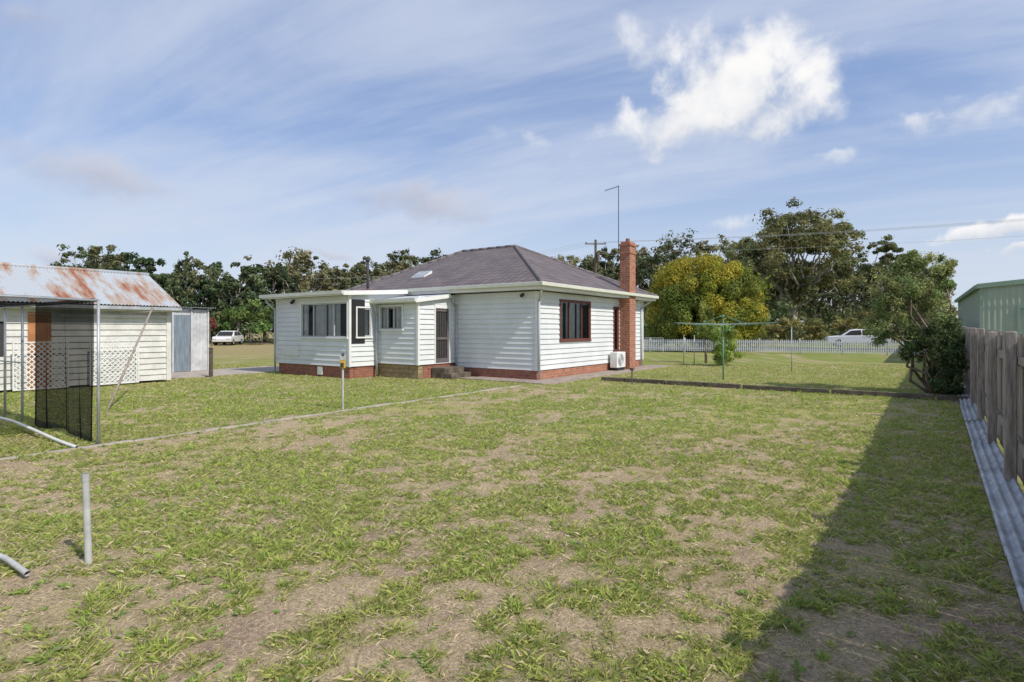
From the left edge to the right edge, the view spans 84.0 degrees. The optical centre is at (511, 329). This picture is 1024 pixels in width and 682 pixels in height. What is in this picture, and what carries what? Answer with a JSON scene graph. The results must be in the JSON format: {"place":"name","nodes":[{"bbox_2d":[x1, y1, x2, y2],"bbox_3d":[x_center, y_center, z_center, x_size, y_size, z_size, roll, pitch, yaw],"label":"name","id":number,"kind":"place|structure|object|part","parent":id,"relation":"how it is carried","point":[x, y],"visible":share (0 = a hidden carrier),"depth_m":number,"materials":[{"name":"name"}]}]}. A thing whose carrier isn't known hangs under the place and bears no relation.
{"place":"outdoors","nodes":[
{"label":"outdoors","id":0,"kind":"place"},
{"bbox_2d":[171,366,278,378],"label":"driveway","id":1,"kind":"structure","parent":0,"point":[217,372],"depth_m":20.78,"materials":[{"name":"concrete"}]},
{"bbox_2d":[390,308,392,327],"bbox_3d":[-3.834,-0.330,19.262,1.300,1.060,0.560,0,0,35],"label":"window pane","id":2,"kind":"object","parent":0,"point":[391,317],"visible":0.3,"depth_m":19.81,"materials":[{"name":"black glass"}]},
{"bbox_2d":[352,247,653,295],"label":"roof tiles","id":3,"kind":"object","parent":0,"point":[495,266],"visible":0.5,"depth_m":21.41,"materials":[{"name":"grey tile"}]},
{"bbox_2d":[411,271,431,277],"bbox_3d":[-3.536,-2.138,22.243,0.700,0.311,0.450,0,0,35],"label":"skylight","id":4,"kind":"object","parent":3,"relation":"on","point":[421,274],"visible":1,"depth_m":22.18,"materials":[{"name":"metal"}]},
{"bbox_2d":[344,245,657,295],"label":"ridge caps","id":5,"kind":"object","parent":3,"relation":"on","point":[529,265],"visible":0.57,"depth_m":23.79,"materials":[{"name":"tile"}]},
{"bbox_2d":[0,332,1023,681],"bbox_3d":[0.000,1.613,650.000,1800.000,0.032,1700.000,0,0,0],"label":"ground","id":6,"kind":"structure","parent":0,"point":[244,354],"depth_m":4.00,"materials":[{"name":"green plant"}]},
{"bbox_2d":[0,553,30,576],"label":"poly pipe","id":7,"kind":"object","parent":6,"relation":"on","point":[17,566],"visible":1,"depth_m":3.73,"materials":[{"name":"plastic"}]},
{"bbox_2d":[12,342,34,390],"bbox_3d":[-12.197,0.935,14.744,0.030,1.230,1.160,0,0,35],"label":"garden lattice","id":8,"kind":"object","parent":6,"relation":"on","point":[13,367],"visible":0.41,"depth_m":14.46,"materials":[{"name":"white paint"}]},
{"bbox_2d":[0,417,78,447],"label":"white ground pipe","id":9,"kind":"object","parent":6,"relation":"on","point":[41,433],"visible":0.99,"depth_m":8.30,"materials":[{"name":"paint"}]},
{"bbox_2d":[0,294,99,443],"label":"shade net cage","id":10,"kind":"object","parent":6,"relation":"on","point":[64,350],"visible":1,"depth_m":8.45,"materials":[{"name":"metal"}]},
{"bbox_2d":[81,472,92,564],"bbox_3d":[-2.933,1.322,3.927,0.079,0.657,0.049,0,0,14],"label":"pipe stake","id":11,"kind":"object","parent":6,"relation":"on","point":[85,479],"visible":0.89,"depth_m":3.91,"materials":[{"name":"plastic"}]},
{"bbox_2d":[0,262,181,390],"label":"rusty roofed shed","id":12,"kind":"structure","parent":6,"relation":"on","point":[123,296],"depth_m":16.50,"materials":[{"name":"wood"}]},
{"bbox_2d":[0,312,170,390],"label":"door and trim","id":13,"kind":"structure","parent":12,"relation":"in","point":[31,317],"depth_m":15.95,"materials":[{"name":"white wood"}]},
{"bbox_2d":[93,340,138,384],"bbox_3d":[-11.246,0.935,16.123,0.031,1.230,1.210,0,0,35],"label":"garden lattice","id":14,"kind":"object","parent":6,"relation":"on","point":[121,341],"visible":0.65,"depth_m":16.16,"materials":[{"name":"white paint"}]},
{"bbox_2d":[106,307,153,409],"bbox_3d":[-8.516,0.567,12.854,0.544,2.202,3.237,0,0,-25],"label":"leaning pole","id":15,"kind":"object","parent":6,"relation":"on","point":[125,368],"visible":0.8,"depth_m":12.34,"materials":[{"name":"grey metal"}]},
{"bbox_2d":[170,306,212,371],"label":"iron outhouse","id":16,"kind":"structure","parent":6,"relation":"on","point":[189,338],"depth_m":21.34,"materials":[{"name":"white paint"}]},
{"bbox_2d":[208,348,212,376],"bbox_3d":[-10.109,1.135,19.100,0.120,1.030,0.120,0,0,0],"label":"timber post","id":17,"kind":"object","parent":6,"relation":"on","point":[210,362],"visible":0.82,"depth_m":19.05,"materials":[{"name":"brown wood"}]},
{"bbox_2d":[209,317,217,347],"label":"red leaf shrub","id":18,"kind":"object","parent":6,"relation":"on","point":[212,323],"visible":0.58,"depth_m":50.13,"materials":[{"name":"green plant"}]},
{"bbox_2d":[212,331,243,344],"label":"parked car","id":19,"kind":"object","parent":6,"relation":"on","point":[232,337],"visible":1,"depth_m":56.92,"materials":[{"name":"white paint"}]},
{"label":"windows","id":20,"kind":"part","parent":19,"relation":"part of","materials":[{"name":"black glass"}]},
{"bbox_2d":[212,299,272,344],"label":"tree","id":21,"kind":"object","parent":6,"relation":"on","point":[242,313],"visible":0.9,"depth_m":59.51,"materials":[{"name":"green plant"}]},
{"bbox_2d":[0,385,523,460],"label":"lawn edging","id":22,"kind":"object","parent":6,"relation":"on","point":[124,441],"visible":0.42,"depth_m":9.35,"materials":[{"name":"concrete"}]},
{"bbox_2d":[340,353,345,409],"bbox_3d":[-3.390,1.065,11.395,0.100,1.170,0.100,0,0,0],"label":"garden marker post","id":23,"kind":"object","parent":6,"relation":"on","point":[342,361],"visible":0.91,"depth_m":11.38,"materials":[{"name":"plastic"}]},
{"bbox_2d":[432,366,470,378],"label":"door steps","id":24,"kind":"structure","parent":6,"relation":"on","point":[451,372],"depth_m":18.64,"materials":[{"name":"grey concrete"}]},
{"bbox_2d":[279,359,641,379],"bbox_3d":[-1.437,1.425,22.772,9.276,0.550,11.400,0,0,35],"label":"brick base","id":25,"kind":"object","parent":6,"relation":"on","point":[406,371],"visible":0.34,"depth_m":19.01,"materials":[{"name":"red brick"}]},
{"bbox_2d":[283,345,322,374],"bbox_3d":[-7.358,1.060,19.917,2.251,0.960,0.057,0,0,34],"label":"vent and hatch","id":26,"kind":"object","parent":25,"relation":"attached to","point":[289,350],"visible":1,"depth_m":20.15,"materials":[{"name":"white paint"}]},
{"bbox_2d":[436,308,448,362],"bbox_3d":[-2.380,0.215,19.213,0.110,1.830,0.680,0,0,35],"label":"screen door","id":27,"kind":"structure","parent":25,"relation":"attached to","point":[442,335],"depth_m":19.28,"materials":[{"name":"metal"}]},
{"bbox_2d":[265,289,650,378],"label":"downpipes","id":28,"kind":"object","parent":25,"relation":"attached to","point":[374,306],"visible":0.97,"depth_m":19.66,"materials":[{"name":"white metal"}]},
{"bbox_2d":[276,291,642,370],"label":"corner boards","id":29,"kind":"object","parent":25,"relation":"on","point":[418,329],"visible":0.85,"depth_m":18.45,"materials":[{"name":"white wood"}]},
{"bbox_2d":[278,291,642,370],"bbox_3d":[-1.443,-0.045,22.777,9.372,2.690,11.512,0,0,35],"label":"siding","id":30,"kind":"object","parent":25,"relation":"on","point":[495,330],"visible":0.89,"depth_m":19.02,"materials":[{"name":"white wood"}]},
{"bbox_2d":[299,301,347,338],"bbox_3d":[-6.363,-0.305,19.221,2.600,1.250,0.110,0,0,35],"label":"wing window frame","id":31,"kind":"object","parent":30,"relation":"attached to","point":[334,303],"visible":1,"depth_m":19.21,"materials":[{"name":"white wood"}]},
{"bbox_2d":[304,304,340,335],"bbox_3d":[-6.494,-0.295,19.418,2.017,1.230,0.039,0,0,35],"label":"wing window curtain","id":32,"kind":"object","parent":31,"relation":"hanging from","point":[320,320],"visible":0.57,"depth_m":19.35,"materials":[{"name":"grey fabric"}]},
{"bbox_2d":[259,290,408,298],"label":"wing roof","id":33,"kind":"structure","parent":30,"relation":"on","point":[321,294],"depth_m":19.15,"materials":[{"name":"metal"}]},
{"bbox_2d":[366,257,369,289],"bbox_3d":[-5.315,-1.980,20.960,0.198,1.360,0.198,0,0,35],"label":"flue","id":34,"kind":"object","parent":33,"relation":"on","point":[367,271],"visible":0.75,"depth_m":20.93,"materials":[{"name":"grey metal"}]},
{"bbox_2d":[309,299,364,343],"bbox_3d":[-6.163,-0.255,19.502,2.700,1.450,0.560,0,0,35],"label":"window frame","id":35,"kind":"object","parent":30,"relation":"attached to","point":[360,320],"visible":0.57,"depth_m":18.80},
{"bbox_2d":[342,305,345,335],"bbox_3d":[-5.211,-0.175,19.134,0.560,1.250,0.820,0,0,35],"label":"window pane","id":36,"kind":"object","parent":35,"relation":"attached to","point":[343,320],"visible":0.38,"depth_m":18.89,"materials":[{"name":"black glass"}]},
{"bbox_2d":[356,306,372,337],"bbox_3d":[-4.929,-0.225,18.935,0.110,1.050,0.720,0,0,35],"label":"wing side window frame","id":37,"kind":"object","parent":30,"relation":"attached to","point":[370,322],"visible":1,"depth_m":19.14,"materials":[{"name":"white wood"}]},
{"bbox_2d":[365,310,368,334],"bbox_3d":[-4.917,-0.215,19.104,0.033,1.030,0.290,0,0,35],"label":"wing side window curtain","id":38,"kind":"object","parent":37,"relation":"hanging from","point":[366,322],"visible":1,"depth_m":19.15,"materials":[{"name":"grey fabric"}]},
{"bbox_2d":[378,305,403,330],"bbox_3d":[-4.033,-0.380,18.981,1.200,0.860,0.110,0,0,35],"label":"bath window frame","id":39,"kind":"object","parent":30,"relation":"attached to","point":[380,318],"visible":1,"depth_m":18.97,"materials":[{"name":"white wood"}]},
{"bbox_2d":[382,308,400,327],"bbox_3d":[-3.984,-0.370,19.050,1.018,0.840,0.033,0,0,35],"label":"bath window curtain","id":40,"kind":"object","parent":39,"relation":"hanging from","point":[397,317],"visible":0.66,"depth_m":19.07,"materials":[{"name":"grey fabric"}]},
{"bbox_2d":[369,294,450,303],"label":"bath roof","id":41,"kind":"structure","parent":30,"relation":"on","point":[407,299],"depth_m":18.68,"materials":[{"name":"white metal"}]},
{"bbox_2d":[376,294,455,303],"bbox_3d":[-3.576,-0.965,18.894,3.474,0.530,1.346,0,0,-8],"label":"wall infill","id":42,"kind":"object","parent":30,"relation":"on","point":[453,296],"depth_m":19.07,"materials":[{"name":"white wood"}]},
{"bbox_2d":[397,281,658,298],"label":"gutters","id":43,"kind":"object","parent":30,"relation":"on","point":[542,283],"visible":0.8,"depth_m":18.94,"materials":[{"name":"white metal"}]},
{"bbox_2d":[407,285,655,301],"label":"fascia and soffit","id":44,"kind":"structure","parent":30,"relation":"on","point":[538,288],"depth_m":19.20,"materials":[{"name":"white wood"}]},
{"bbox_2d":[563,302,587,338],"bbox_3d":[1.940,-0.245,20.063,0.560,1.630,2.340,0,0,35],"label":"window pane","id":45,"kind":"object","parent":30,"relation":"attached to","point":[584,320],"visible":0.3,"depth_m":20.91,"materials":[{"name":"black glass"}]},
{"bbox_2d":[559,299,591,341],"bbox_3d":[2.222,-0.295,19.863,0.110,1.430,2.240,0,0,35],"label":"bedroom window frame","id":46,"kind":"object","parent":30,"relation":"attached to","point":[589,320],"visible":1,"depth_m":20.02,"materials":[{"name":"brown wood"}]},
{"bbox_2d":[561,302,579,338],"bbox_3d":[2.031,-0.285,19.741,0.040,1.410,1.596,0,0,35],"label":"bedroom window curtain","id":47,"kind":"object","parent":46,"relation":"hanging from","point":[572,320],"visible":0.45,"depth_m":19.85,"materials":[{"name":"grey fabric"}]},
{"bbox_2d":[615,309,615,348],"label":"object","id":48,"kind":"object","parent":30,"relation":"attached to","point":[615,328],"visible":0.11,"depth_m":22.85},
{"bbox_2d":[613,306,619,351],"bbox_3d":[4.114,0.000,22.536,0.110,1.800,0.510,0,0,35],"label":"narrow window frame","id":49,"kind":"object","parent":30,"relation":"attached to","point":[617,329],"visible":0.98,"depth_m":22.65,"materials":[{"name":"brown wood"}]},
{"bbox_2d":[605,185,619,261],"bbox_3d":[4.032,-4.225,22.785,0.614,3.050,0.412,0,0,7],"label":"tv antenna","id":50,"kind":"object","parent":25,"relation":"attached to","point":[618,219],"visible":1,"depth_m":22.74,"materials":[{"name":"grey metal"}]},
{"bbox_2d":[49,228,957,343],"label":"distant trees","id":51,"kind":"object","parent":6,"relation":"on","point":[179,285],"visible":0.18,"depth_m":76.51,"materials":[{"name":"green plant"}]},
{"bbox_2d":[619,241,636,368],"bbox_3d":[4.663,-0.925,22.926,0.495,5.150,0.650,0,0,35],"label":"brick chimney","id":52,"kind":"object","parent":6,"relation":"on","point":[627,253],"visible":0.91,"depth_m":22.71,"materials":[{"name":"red brick"}]},
{"bbox_2d":[630,368,633,383],"bbox_3d":[3.505,1.365,16.614,0.100,0.470,0.100,0,0,35],"label":"garden tap","id":53,"kind":"object","parent":6,"relation":"on","point":[631,369],"visible":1,"depth_m":16.60,"materials":[{"name":"grey metal"}]},
{"bbox_2d":[312,219,1017,278],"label":"power pole","id":54,"kind":"object","parent":6,"relation":"on","point":[596,254],"visible":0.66,"depth_m":42.66,"materials":[{"name":"weathered timber"}]},
{"bbox_2d":[696,298,715,362],"bbox_3d":[9.205,0.093,26.974,1.079,3.149,0.858,0,0,0],"label":"upright shrub","id":55,"kind":"object","parent":6,"relation":"on","point":[704,311],"visible":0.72,"depth_m":26.88,"materials":[{"name":"green plant"}]},
{"bbox_2d":[643,252,776,350],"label":"golden cypress tree","id":56,"kind":"object","parent":6,"relation":"on","point":[719,293],"visible":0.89,"depth_m":40.53,"materials":[{"name":"yellow plant"}]},
{"bbox_2d":[703,321,744,365],"bbox_3d":[9.393,0.661,25.061,1.640,2.019,1.665,0,0,0],"label":"round shrub","id":57,"kind":"object","parent":6,"relation":"on","point":[712,333],"visible":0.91,"depth_m":24.80,"materials":[{"name":"green plant"}]},
{"bbox_2d":[675,315,777,379],"bbox_3d":[6.720,0.570,18.100,2.844,2.060,2.843,0,0,19],"label":"rotary clothesline","id":58,"kind":"object","parent":6,"relation":"on","point":[723,323],"visible":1,"depth_m":18.07,"materials":[{"name":"green paint"}]},
{"bbox_2d":[692,229,784,316],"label":"gum tree","id":59,"kind":"object","parent":6,"relation":"on","point":[729,249],"visible":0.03,"depth_m":83.10,"materials":[{"name":"green plant"}]},
{"bbox_2d":[601,377,969,401],"bbox_3d":[7.075,1.593,14.777,10.450,0.214,0.151,0,0,35],"label":"timber edging","id":60,"kind":"object","parent":6,"relation":"on","point":[954,398],"visible":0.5,"depth_m":14.60,"materials":[{"name":"brown wood"}]},
{"bbox_2d":[643,338,936,354],"bbox_3d":[13.234,1.150,39.430,60.100,1.100,0.168,0,0,24],"label":"picket fence","id":61,"kind":"object","parent":6,"relation":"on","point":[800,349],"visible":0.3,"depth_m":37.16,"materials":[{"name":"white paint"}]},
{"bbox_2d":[791,327,791,370],"bbox_3d":[10.565,0.790,21.500,0.055,1.719,0.055,0,0,22],"label":"line prop pole","id":62,"kind":"object","parent":6,"relation":"on","point":[791,348],"visible":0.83,"depth_m":21.49,"materials":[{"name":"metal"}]},
{"bbox_2d":[710,197,879,341],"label":"gum tree","id":63,"kind":"object","parent":6,"relation":"on","point":[798,285],"visible":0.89,"depth_m":63.68,"materials":[{"name":"green plant"}]},
{"bbox_2d":[761,309,892,345],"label":"garden bush","id":64,"kind":"object","parent":6,"relation":"on","point":[783,329],"visible":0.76,"depth_m":52.38,"materials":[{"name":"green plant"}]},
{"bbox_2d":[851,234,918,341],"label":"gum tree","id":65,"kind":"object","parent":6,"relation":"on","point":[886,259],"visible":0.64,"depth_m":72.21,"materials":[{"name":"green plant"}]},
{"bbox_2d":[860,249,957,393],"bbox_3d":[10.141,-0.181,14.450,2.582,3.727,1.529,0,0,0],"label":"tall shrub","id":66,"kind":"object","parent":6,"relation":"on","point":[910,261],"visible":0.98,"depth_m":14.31,"materials":[{"name":"green plant"}]},
{"bbox_2d":[896,310,969,394],"bbox_3d":[10.596,0.593,13.998,2.012,2.180,1.354,0,0,-24],"label":"dark leafy shrub","id":67,"kind":"object","parent":6,"relation":"on","point":[947,343],"visible":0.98,"depth_m":13.80,"materials":[{"name":"green plant"}]},
{"bbox_2d":[954,279,1023,336],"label":"green steel shed","id":68,"kind":"structure","parent":6,"relation":"on","point":[999,305],"depth_m":24.71,"materials":[{"name":"green metal"}]},
{"bbox_2d":[958,326,1023,610],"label":"paling fence","id":69,"kind":"object","parent":6,"relation":"on","point":[993,382],"visible":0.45,"depth_m":6.04,"materials":[{"name":"wood"}]},
{"bbox_2d":[0,0,1023,329],"label":"sky","id":70,"kind":"structure","parent":0,"point":[342,132],"materials":[{"name":"blue"}]},
{"bbox_2d":[209,341,899,350],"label":"road","id":71,"kind":"structure","parent":0,"point":[643,346],"depth_m":49.55,"materials":[{"name":"grey asphalt"}]},
{"bbox_2d":[824,329,890,346],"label":"parked car","id":72,"kind":"object","parent":71,"relation":"on","point":[853,335],"visible":0.39,"depth_m":45.46,"materials":[{"name":"white paint"}]},
{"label":"windows","id":73,"kind":"part","parent":72,"relation":"part of","materials":[{"name":"black glass"}]},
{"bbox_2d":[459,365,672,384],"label":"garden path","id":74,"kind":"structure","parent":0,"point":[558,380],"depth_m":18.69,"materials":[{"name":"concrete"}]},
{"bbox_2d":[610,352,624,370],"bbox_3d":[4.121,1.240,22.108,0.316,0.720,0.780,0,0,35],"label":"air conditioner unit","id":75,"kind":"object","parent":74,"relation":"on","point":[617,361],"visible":1,"depth_m":21.84,"materials":[{"name":"white paint"}]}
]}

